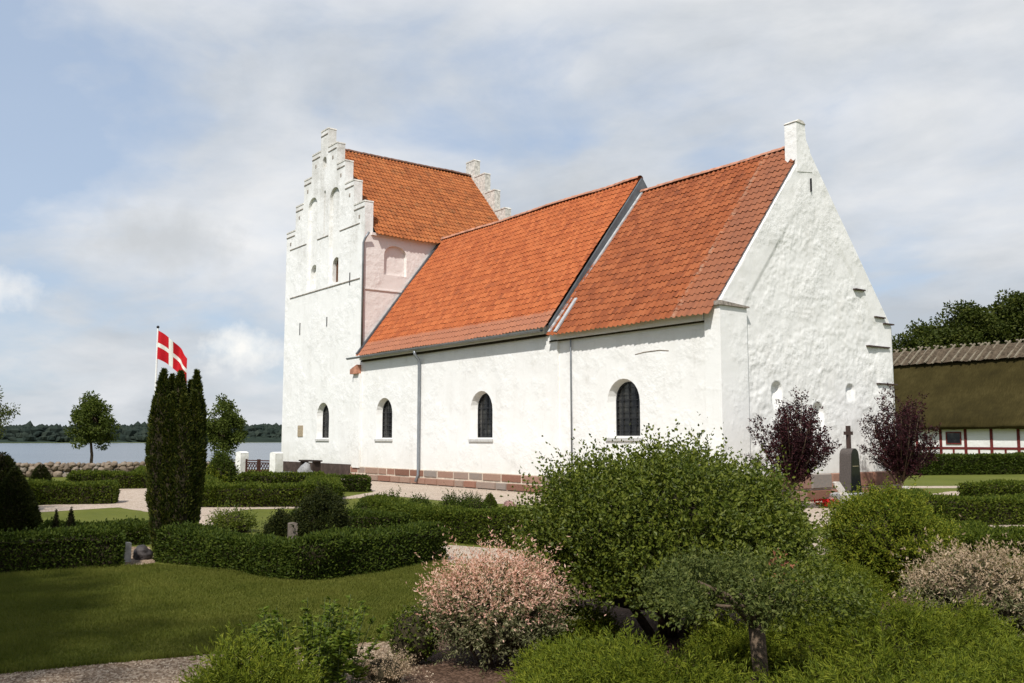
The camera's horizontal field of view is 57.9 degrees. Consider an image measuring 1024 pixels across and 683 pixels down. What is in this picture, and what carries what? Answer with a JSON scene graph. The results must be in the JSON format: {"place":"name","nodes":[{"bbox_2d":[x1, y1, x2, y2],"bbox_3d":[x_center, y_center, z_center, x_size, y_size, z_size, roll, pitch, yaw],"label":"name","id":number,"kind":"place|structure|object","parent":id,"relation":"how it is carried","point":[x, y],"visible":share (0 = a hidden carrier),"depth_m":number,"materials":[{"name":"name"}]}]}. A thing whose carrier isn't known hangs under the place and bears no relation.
{"place":"outdoors","nodes":[
{"label":"outdoors","id":0,"kind":"place"},
{"bbox_2d":[0,442,281,469],"bbox_3d":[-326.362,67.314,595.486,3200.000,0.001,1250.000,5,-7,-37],"label":"lake","id":1,"kind":"structure","parent":0,"point":[35,453],"depth_m":317.28,"materials":[{"name":"liquid"}]},
{"bbox_2d":[0,434,281,442],"bbox_3d":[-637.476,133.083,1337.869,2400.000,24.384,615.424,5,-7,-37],"label":"hills","id":2,"kind":"structure","parent":0,"point":[249,439],"depth_m":1111.25,"materials":[{"name":"green plant"}]},
{"bbox_2d":[0,640,433,682],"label":"gravel path","id":3,"kind":"structure","parent":0,"point":[133,675],"depth_m":6.75,"materials":[{"name":"grey gravel"}]},
{"bbox_2d":[173,618,326,682],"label":"juniper","id":4,"kind":"object","parent":3,"relation":"on","point":[228,667],"visible":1,"depth_m":5.01,"materials":[{"name":"green plant"}]},
{"bbox_2d":[236,595,387,682],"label":"herb clump","id":5,"kind":"object","parent":3,"relation":"on","point":[335,652],"visible":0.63,"depth_m":6.11,"materials":[{"name":"green plant"}]},
{"bbox_2d":[0,559,450,673],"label":"lawn grass","id":6,"kind":"structure","parent":0,"point":[51,606],"depth_m":9.34,"materials":[{"name":"green plant"}]},
{"bbox_2d":[38,481,803,524],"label":"path","id":7,"kind":"structure","parent":0,"point":[133,499],"depth_m":27.30,"materials":[{"name":"beige gravel"}]},
{"bbox_2d":[832,482,848,501],"bbox_3d":[8.354,3.857,23.252,0.480,0.650,0.500,-3,-7,30],"label":"gravestone","id":8,"kind":"object","parent":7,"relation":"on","point":[840,488],"visible":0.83,"depth_m":23.16,"materials":[{"name":"stone"}]},
{"bbox_2d":[0,442,1023,667],"bbox_3d":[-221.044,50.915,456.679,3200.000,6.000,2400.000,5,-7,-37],"label":"ground","id":9,"kind":"structure","parent":0,"point":[90,515],"depth_m":21.73,"materials":[{"name":"beige plant"}]},
{"bbox_2d":[0,451,18,484],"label":"cone bush","id":10,"kind":"object","parent":9,"relation":"on","point":[7,462],"visible":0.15,"depth_m":21.55,"materials":[{"name":"green plant"}]},
{"bbox_2d":[0,385,20,438],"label":"shore tree","id":11,"kind":"object","parent":9,"relation":"on","point":[9,412],"visible":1,"depth_m":41.00,"materials":[{"name":"green plant"}]},
{"bbox_2d":[0,464,43,531],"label":"cone bush","id":12,"kind":"object","parent":9,"relation":"on","point":[19,507],"visible":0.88,"depth_m":16.46,"materials":[{"name":"green plant"}]},
{"bbox_2d":[28,464,51,480],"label":"cone bush","id":13,"kind":"object","parent":9,"relation":"on","point":[40,471],"visible":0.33,"depth_m":29.60,"materials":[{"name":"green plant"}]},
{"bbox_2d":[50,509,59,535],"bbox_3d":[-6.620,2.780,13.401,0.230,0.703,0.241,-2,-6,15],"label":"dwarf conifer","id":14,"kind":"object","parent":9,"relation":"on","point":[55,522],"visible":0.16,"depth_m":13.41,"materials":[{"name":"green plant"}]},
{"bbox_2d":[0,519,126,572],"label":"hedge","id":15,"kind":"object","parent":9,"relation":"on","point":[88,545],"visible":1,"depth_m":12.13,"materials":[{"name":"green plant"}]},
{"bbox_2d":[65,506,75,527],"bbox_3d":[-6.404,2.760,13.404,0.288,0.745,0.298,5,-7,-37],"label":"dwarf conifer","id":16,"kind":"object","parent":9,"relation":"on","point":[71,519],"visible":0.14,"depth_m":13.41,"materials":[{"name":"green plant"}]},
{"bbox_2d":[27,478,120,504],"bbox_3d":[-12.417,3.945,24.262,3.961,0.767,1.252,1,-6,-13],"label":"hedge","id":17,"kind":"object","parent":9,"relation":"on","point":[48,492],"visible":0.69,"depth_m":24.12,"materials":[{"name":"green plant"}]},
{"bbox_2d":[63,390,120,462],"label":"lime tree","id":18,"kind":"object","parent":9,"relation":"on","point":[91,416],"visible":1,"depth_m":43.48,"materials":[{"name":"green plant"}]},
{"bbox_2d":[37,515,149,545],"bbox_3d":[-6.685,3.049,14.854,1.687,0.535,0.770,2,-6,-21],"label":"hedge","id":19,"kind":"object","parent":9,"relation":"on","point":[137,532],"visible":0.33,"depth_m":14.89,"materials":[{"name":"green plant"}]},
{"bbox_2d":[65,465,146,488],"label":"hedge","id":20,"kind":"object","parent":9,"relation":"on","point":[134,478],"visible":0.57,"depth_m":31.56,"materials":[{"name":"green plant"}]},
{"bbox_2d":[16,461,208,476],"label":"boulder wall","id":21,"kind":"structure","parent":9,"relation":"on","point":[57,469],"depth_m":41.23,"materials":[{"name":"grey stone"}]},
{"bbox_2d":[124,547,154,564],"bbox_3d":[-5.454,3.124,13.496,0.476,0.001,2.549,2,-6,-21],"label":"grave plot","id":22,"kind":"object","parent":9,"relation":"on","point":[133,561],"visible":0.34,"depth_m":12.85,"materials":[{"name":"beige gravel"}]},
{"bbox_2d":[124,542,131,561],"bbox_3d":[-5.366,2.938,12.838,0.150,0.300,0.080,3,-7,-23],"label":"gravestone","id":23,"kind":"object","parent":22,"relation":"on","point":[127,555],"visible":0.4,"depth_m":12.82,"materials":[{"name":"stone"}]},
{"bbox_2d":[133,545,152,559],"bbox_3d":[-5.250,3.025,13.166,0.276,0.266,0.360,5,-7,-37],"label":"boulder","id":24,"kind":"object","parent":22,"relation":"on","point":[142,552],"visible":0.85,"depth_m":13.04,"materials":[{"name":"stone"}]},
{"bbox_2d":[0,421,281,442],"bbox_3d":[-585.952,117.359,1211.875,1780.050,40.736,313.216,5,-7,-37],"label":"woodland","id":25,"kind":"object","parent":9,"relation":"on","point":[137,431],"visible":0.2,"depth_m":1130.82,"materials":[{"name":"green plant"}]},
{"bbox_2d":[154,326,158,395],"bbox_3d":[-14.026,2.431,36.335,0.120,6.160,0.114,5,-7,-37],"label":"flagpole","id":26,"kind":"object","parent":9,"relation":"on","point":[156,359],"visible":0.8,"depth_m":36.48,"materials":[{"name":"white metal"}]},
{"bbox_2d":[157,331,186,382],"bbox_3d":[-13.351,0.626,36.548,1.228,2.106,0.404,-1,-6,8],"label":"flag","id":27,"kind":"object","parent":26,"relation":"attached to","point":[170,353],"visible":0.91,"depth_m":36.55,"materials":[{"name":"red fabric"}]},
{"bbox_2d":[143,367,208,554],"bbox_3d":[-5.074,1.799,13.955,0.966,2.839,0.921,5,-7,-37],"label":"columnar yew","id":28,"kind":"object","parent":9,"relation":"on","point":[175,458],"visible":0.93,"depth_m":13.70,"materials":[{"name":"green plant"}]},
{"bbox_2d":[206,443,240,482],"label":"tall bush","id":29,"kind":"object","parent":9,"relation":"on","point":[220,460],"visible":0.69,"depth_m":31.29,"materials":[{"name":"green plant"}]},
{"bbox_2d":[206,456,241,482],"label":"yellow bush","id":30,"kind":"object","parent":9,"relation":"on","point":[215,472],"visible":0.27,"depth_m":31.07,"materials":[{"name":"plant"}]},
{"bbox_2d":[205,393,248,454],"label":"lime tree","id":31,"kind":"object","parent":9,"relation":"on","point":[219,430],"visible":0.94,"depth_m":45.27,"materials":[{"name":"green plant"}]},
{"bbox_2d":[203,502,263,532],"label":"green bush","id":32,"kind":"object","parent":9,"relation":"on","point":[241,522],"visible":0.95,"depth_m":16.81,"materials":[{"name":"green plant"}]},
{"bbox_2d":[235,451,248,472],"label":"gatepost","id":33,"kind":"object","parent":9,"relation":"on","point":[241,456],"visible":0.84,"depth_m":42.32,"materials":[{"name":"white paint"}]},
{"bbox_2d":[245,459,258,471],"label":"lattice gate","id":34,"kind":"structure","parent":9,"relation":"on","point":[246,464],"depth_m":41.98,"materials":[{"name":"brown wood"}]},
{"bbox_2d":[258,459,269,475],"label":"lattice gate","id":35,"kind":"structure","parent":9,"relation":"on","point":[260,465],"depth_m":41.41,"materials":[{"name":"brown wood"}]},
{"bbox_2d":[247,505,296,537],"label":"dark bush","id":36,"kind":"object","parent":9,"relation":"on","point":[277,524],"visible":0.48,"depth_m":14.10,"materials":[{"name":"green plant"}]},
{"bbox_2d":[202,473,343,506],"bbox_3d":[-7.153,4.096,25.706,4.891,0.801,6.094,1,-6,-11],"label":"hedge","id":37,"kind":"object","parent":9,"relation":"on","point":[218,493],"visible":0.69,"depth_m":23.15,"materials":[{"name":"green plant"}]},
{"bbox_2d":[269,452,282,471],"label":"gatepost","id":38,"kind":"object","parent":9,"relation":"on","point":[276,461],"visible":0.84,"depth_m":40.70,"materials":[{"name":"white paint"}]},
{"bbox_2d":[237,470,324,483],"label":"hedge","id":39,"kind":"object","parent":9,"relation":"on","point":[268,476],"visible":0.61,"depth_m":31.43,"materials":[{"name":"green plant"}]},
{"bbox_2d":[287,522,297,538],"bbox_3d":[-3.207,2.903,13.506,0.120,0.510,0.100,3,-7,-28],"label":"gravestone","id":40,"kind":"object","parent":9,"relation":"on","point":[290,531],"visible":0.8,"depth_m":13.48,"materials":[{"name":"stone"}]},
{"bbox_2d":[152,519,450,580],"bbox_3d":[-2.959,2.768,12.880,3.502,0.678,2.723,-4,-7,36],"label":"hedge","id":41,"kind":"object","parent":9,"relation":"on","point":[324,554],"visible":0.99,"depth_m":11.91,"materials":[{"name":"green plant"}]},
{"bbox_2d":[297,462,312,472],"bbox_3d":[-7.511,4.891,33.488,0.662,1.037,0.886,5,-7,-37],"label":"boulder","id":42,"kind":"object","parent":9,"relation":"on","point":[305,466],"visible":0.29,"depth_m":33.30,"materials":[{"name":"grey stone"}]},
{"bbox_2d":[299,460,321,471],"bbox_3d":[-8.573,5.438,39.297,0.400,0.800,1.500,5,-7,-37],"label":"bench","id":43,"kind":"object","parent":9,"relation":"on","point":[316,465],"visible":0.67,"depth_m":38.81,"materials":[{"name":"brown wood"}]},
{"bbox_2d":[284,479,354,537],"bbox_3d":[-2.857,2.631,13.915,1.176,1.154,1.200,1,-6,-5],"label":"dark bush","id":44,"kind":"object","parent":9,"relation":"on","point":[319,510],"visible":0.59,"depth_m":13.69,"materials":[{"name":"green plant"}]},
{"bbox_2d":[289,505,411,528],"bbox_3d":[-2.750,3.083,15.688,2.201,0.623,0.685,-2,-6,16],"label":"hedge","id":45,"kind":"object","parent":9,"relation":"on","point":[361,518],"visible":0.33,"depth_m":15.40,"materials":[{"name":"green plant"}]},
{"bbox_2d":[332,473,371,491],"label":"hedge","id":46,"kind":"object","parent":9,"relation":"on","point":[357,483],"visible":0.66,"depth_m":29.76,"materials":[{"name":"green plant"}]},
{"bbox_2d":[350,495,373,509],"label":"bush","id":47,"kind":"object","parent":9,"relation":"on","point":[359,505],"visible":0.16,"depth_m":17.70,"materials":[{"name":"green plant"}]},
{"bbox_2d":[384,482,409,500],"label":"bush","id":48,"kind":"object","parent":9,"relation":"on","point":[393,495],"visible":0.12,"depth_m":17.94,"materials":[{"name":"green plant"}]},
{"bbox_2d":[407,492,436,504],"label":"bush","id":49,"kind":"object","parent":9,"relation":"on","point":[415,499],"visible":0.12,"depth_m":18.32,"materials":[{"name":"green plant"}]},
{"bbox_2d":[358,491,534,547],"bbox_3d":[-0.757,3.078,16.094,5.965,0.725,2.141,-4,-7,31],"label":"hedge","id":50,"kind":"object","parent":9,"relation":"on","point":[466,525],"visible":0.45,"depth_m":15.11,"materials":[{"name":"green plant"}]},
{"bbox_2d":[437,489,474,507],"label":"bush","id":51,"kind":"object","parent":9,"relation":"on","point":[453,500],"visible":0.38,"depth_m":18.94,"materials":[{"name":"green plant"}]},
{"bbox_2d":[456,490,490,508],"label":"bush","id":52,"kind":"object","parent":9,"relation":"on","point":[477,503],"visible":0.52,"depth_m":19.15,"materials":[{"name":"green plant"}]},
{"bbox_2d":[483,492,498,508],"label":"cone bush","id":53,"kind":"object","parent":9,"relation":"on","point":[492,500],"visible":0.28,"depth_m":19.66,"materials":[{"name":"green plant"}]},
{"bbox_2d":[501,501,515,506],"bbox_3d":[-0.061,3.493,18.579,0.409,0.595,0.516,5,-7,-37],"label":"boulder","id":54,"kind":"object","parent":9,"relation":"on","point":[507,503],"visible":0.12,"depth_m":18.50,"materials":[{"name":"stone"}]},
{"bbox_2d":[281,119,899,501],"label":"church","id":55,"kind":"structure","parent":9,"relation":"on","point":[448,327],"depth_m":29.89,"materials":[{"name":"white plaster"},{"name":"red tile"},{"name":"granite"}]},
{"bbox_2d":[315,405,328,440],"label":"window","id":56,"kind":"structure","parent":55,"relation":"in","point":[325,430],"depth_m":41.86,"materials":[{"name":"black glass"}]},
{"bbox_2d":[374,400,392,440],"bbox_3d":[-5.047,3.173,37.177,0.320,1.660,1.420,5,-7,-37],"label":"window","id":57,"kind":"structure","parent":55,"relation":"in","point":[387,409],"depth_m":37.40,"materials":[{"name":"black glass"}]},
{"bbox_2d":[468,393,492,441],"bbox_3d":[-0.966,2.607,31.791,0.320,1.660,1.420,5,-7,-37],"label":"window","id":58,"kind":"structure","parent":55,"relation":"in","point":[485,411],"depth_m":31.95,"materials":[{"name":"black glass"}]},
{"bbox_2d":[606,382,641,440],"bbox_3d":[3.240,1.974,26.245,0.320,1.680,1.420,5,-7,-37],"label":"window","id":59,"kind":"structure","parent":55,"relation":"in","point":[627,398],"depth_m":26.38,"materials":[{"name":"black metal"}]},
{"bbox_2d":[400,565,1023,682],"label":"planting bed","id":60,"kind":"object","parent":9,"relation":"on","point":[445,670],"visible":0.02,"depth_m":7.06,"materials":[{"name":"brown soil"}]},
{"bbox_2d":[352,637,430,682],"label":"heather","id":61,"kind":"object","parent":60,"relation":"on","point":[388,669],"visible":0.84,"depth_m":6.33,"materials":[{"name":"beige plant"}]},
{"bbox_2d":[384,598,443,662],"bbox_3d":[-0.769,2.211,7.015,0.484,0.540,0.581,-2,-6,17],"label":"box ball","id":62,"kind":"object","parent":60,"relation":"on","point":[404,631],"visible":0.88,"depth_m":6.92,"materials":[{"name":"green plant"}]},
{"bbox_2d":[401,517,605,677],"bbox_3d":[-0.051,1.971,7.103,1.568,1.226,1.445,-1,-6,12],"label":"pink willow","id":63,"kind":"object","parent":60,"relation":"on","point":[498,608],"visible":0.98,"depth_m":6.81,"materials":[{"name":"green plant"}]},
{"bbox_2d":[498,655,615,682],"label":"juniper","id":64,"kind":"object","parent":60,"relation":"on","point":[546,672],"visible":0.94,"depth_m":5.27,"materials":[{"name":"green plant"}]},
{"bbox_2d":[497,625,654,682],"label":"juniper","id":65,"kind":"object","parent":60,"relation":"on","point":[527,656],"visible":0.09,"depth_m":6.17,"materials":[{"name":"green plant"}]},
{"bbox_2d":[536,589,630,648],"bbox_3d":[0.403,2.355,7.888,1.217,0.454,1.278,5,-7,-37],"label":"juniper","id":66,"kind":"object","parent":60,"relation":"on","point":[590,624],"visible":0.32,"depth_m":7.66,"materials":[{"name":"green plant"}]},
{"bbox_2d":[509,617,768,682],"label":"juniper","id":67,"kind":"object","parent":60,"relation":"on","point":[629,663],"visible":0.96,"depth_m":5.31,"materials":[{"name":"green plant"}]},
{"bbox_2d":[483,414,867,639],"bbox_3d":[1.162,1.614,8.189,3.209,2.009,3.365,5,-7,-37],"label":"shrub","id":68,"kind":"object","parent":60,"relation":"on","point":[614,521],"visible":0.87,"depth_m":7.39,"materials":[{"name":"green plant"}]},
{"bbox_2d":[679,606,802,681],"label":"juniper","id":69,"kind":"object","parent":60,"relation":"on","point":[729,634],"visible":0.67,"depth_m":6.76,"materials":[{"name":"green plant"}]},
{"bbox_2d":[629,532,894,682],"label":"standard tree","id":70,"kind":"object","parent":60,"relation":"on","point":[756,611],"visible":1,"depth_m":5.36,"materials":[{"name":"green plant"}]},
{"bbox_2d":[805,549,898,604],"bbox_3d":[3.346,2.506,9.816,1.327,0.642,1.399,5,-7,-37],"label":"juniper","id":71,"kind":"object","parent":60,"relation":"on","point":[874,581],"visible":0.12,"depth_m":9.54,"materials":[{"name":"green plant"}]},
{"bbox_2d":[709,621,1022,682],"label":"juniper","id":72,"kind":"object","parent":60,"relation":"on","point":[832,675],"visible":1,"depth_m":4.75,"materials":[{"name":"green plant"}]},
{"bbox_2d":[742,570,1023,682],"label":"juniper","id":73,"kind":"object","parent":60,"relation":"on","point":[939,627],"visible":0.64,"depth_m":6.51,"materials":[{"name":"green plant"}]},
{"bbox_2d":[815,471,972,591],"bbox_3d":[4.219,2.155,10.332,1.659,1.407,1.587,-2,-6,19],"label":"golden yew","id":74,"kind":"object","parent":60,"relation":"on","point":[895,523],"visible":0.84,"depth_m":9.99,"materials":[{"name":"green plant"}]},
{"bbox_2d":[880,515,1023,635],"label":"pale willow","id":75,"kind":"object","parent":60,"relation":"on","point":[1000,579],"visible":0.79,"depth_m":7.24,"materials":[{"name":"beige plant"}]},
{"bbox_2d":[889,617,1023,682],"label":"juniper","id":76,"kind":"object","parent":60,"relation":"on","point":[1016,666],"visible":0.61,"depth_m":5.48,"materials":[{"name":"green plant"}]},
{"bbox_2d":[942,516,1023,564],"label":"hedge","id":77,"kind":"object","parent":60,"relation":"on","point":[977,530],"visible":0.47,"depth_m":11.72,"materials":[{"name":"green plant"}]},
{"bbox_2d":[744,385,841,507],"bbox_3d":[6.897,2.617,22.688,2.038,3.041,2.324,5,-7,-37],"label":"purple plum","id":78,"kind":"object","parent":9,"relation":"on","point":[802,455],"visible":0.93,"depth_m":22.31,"materials":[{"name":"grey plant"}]},
{"bbox_2d":[857,382,942,487],"bbox_3d":[10.808,2.783,25.774,2.203,3.356,2.076,-1,-6,14],"label":"purple plum","id":79,"kind":"object","parent":9,"relation":"on","point":[897,455],"visible":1,"depth_m":25.53,"materials":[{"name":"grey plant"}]},
{"bbox_2d":[892,339,910,352],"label":"broadleaf tree","id":80,"kind":"object","parent":9,"relation":"on","point":[895,345],"visible":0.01,"depth_m":95.36,"materials":[{"name":"green plant"}]},
{"bbox_2d":[892,318,969,350],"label":"broadleaf tree","id":81,"kind":"object","parent":9,"relation":"on","point":[929,336],"visible":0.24,"depth_m":94.35,"materials":[{"name":"green plant"}]},
{"bbox_2d":[893,487,1023,524],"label":"hedge","id":82,"kind":"object","parent":9,"relation":"on","point":[1005,509],"visible":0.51,"depth_m":18.30,"materials":[{"name":"green plant"}]},
{"bbox_2d":[907,451,1023,474],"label":"hedge","id":83,"kind":"object","parent":9,"relation":"on","point":[995,463],"visible":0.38,"depth_m":43.92,"materials":[{"name":"green plant"}]},
{"bbox_2d":[929,299,1019,346],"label":"broadleaf tree","id":84,"kind":"object","parent":9,"relation":"on","point":[970,324],"visible":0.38,"depth_m":93.82,"materials":[{"name":"green plant"}]},
{"bbox_2d":[955,479,1023,496],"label":"hedge","id":85,"kind":"object","parent":9,"relation":"on","point":[1000,487],"visible":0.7,"depth_m":24.24,"materials":[{"name":"green plant"}]},
{"bbox_2d":[977,288,1023,343],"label":"broadleaf tree","id":86,"kind":"object","parent":9,"relation":"on","point":[1008,309],"visible":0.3,"depth_m":94.88,"materials":[{"name":"green plant"}]},
{"bbox_2d":[1014,306,1023,340],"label":"broadleaf tree","id":87,"kind":"object","parent":9,"relation":"on","point":[1022,329],"visible":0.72,"depth_m":92.71,"materials":[{"name":"green plant"}]},
{"bbox_2d":[0,0,1023,426],"label":"sky","id":88,"kind":"structure","parent":0,"point":[156,155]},
{"bbox_2d":[441,525,1023,568],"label":"path","id":89,"kind":"structure","parent":0,"point":[465,551],"depth_m":13.99,"materials":[{"name":"beige gravel"}]},
{"bbox_2d":[801,501,831,528],"bbox_3d":[7.249,3.978,21.663,1.289,0.001,9.316,-2,-6,20],"label":"grave plot","id":90,"kind":"object","parent":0,"point":[814,510],"visible":0.16,"depth_m":21.62,"materials":[{"name":"beige gravel"}]},
{"bbox_2d":[808,498,837,507],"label":"red flowers","id":91,"kind":"object","parent":90,"relation":"on","point":[823,503],"visible":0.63,"depth_m":22.77,"materials":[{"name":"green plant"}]},
{"bbox_2d":[825,496,840,507],"bbox_3d":[7.942,4.028,22.981,0.473,0.395,0.414,5,-7,-37],"label":"boulder","id":92,"kind":"object","parent":90,"relation":"on","point":[830,497],"visible":0.27,"depth_m":22.88,"materials":[{"name":"stone"}]},
{"bbox_2d":[830,426,867,502],"bbox_3d":[8.878,3.266,24.332,0.828,2.090,0.741,5,-7,-37],"label":"memorial","id":93,"kind":"object","parent":90,"relation":"on","point":[849,468],"visible":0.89,"depth_m":24.19,"materials":[{"name":"grey stone"}]},
{"bbox_2d":[909,486,956,487],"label":"path","id":94,"kind":"structure","parent":0,"point":[933,486],"depth_m":32.68,"materials":[{"name":"beige gravel"}]},
{"bbox_2d":[933,491,958,494],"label":"path","id":95,"kind":"structure","parent":0,"point":[952,492],"depth_m":28.80,"materials":[{"name":"beige gravel"}]},
{"bbox_2d":[893,339,1023,456],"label":"thatched barn","id":96,"kind":"structure","parent":0,"point":[974,400],"depth_m":61.09,"materials":[{"name":"brown plant"}]},
{"bbox_2d":[945,432,961,443],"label":"window","id":97,"kind":"structure","parent":96,"relation":"in","point":[951,437],"depth_m":60.28,"materials":[{"name":"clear glass"}]}
]}

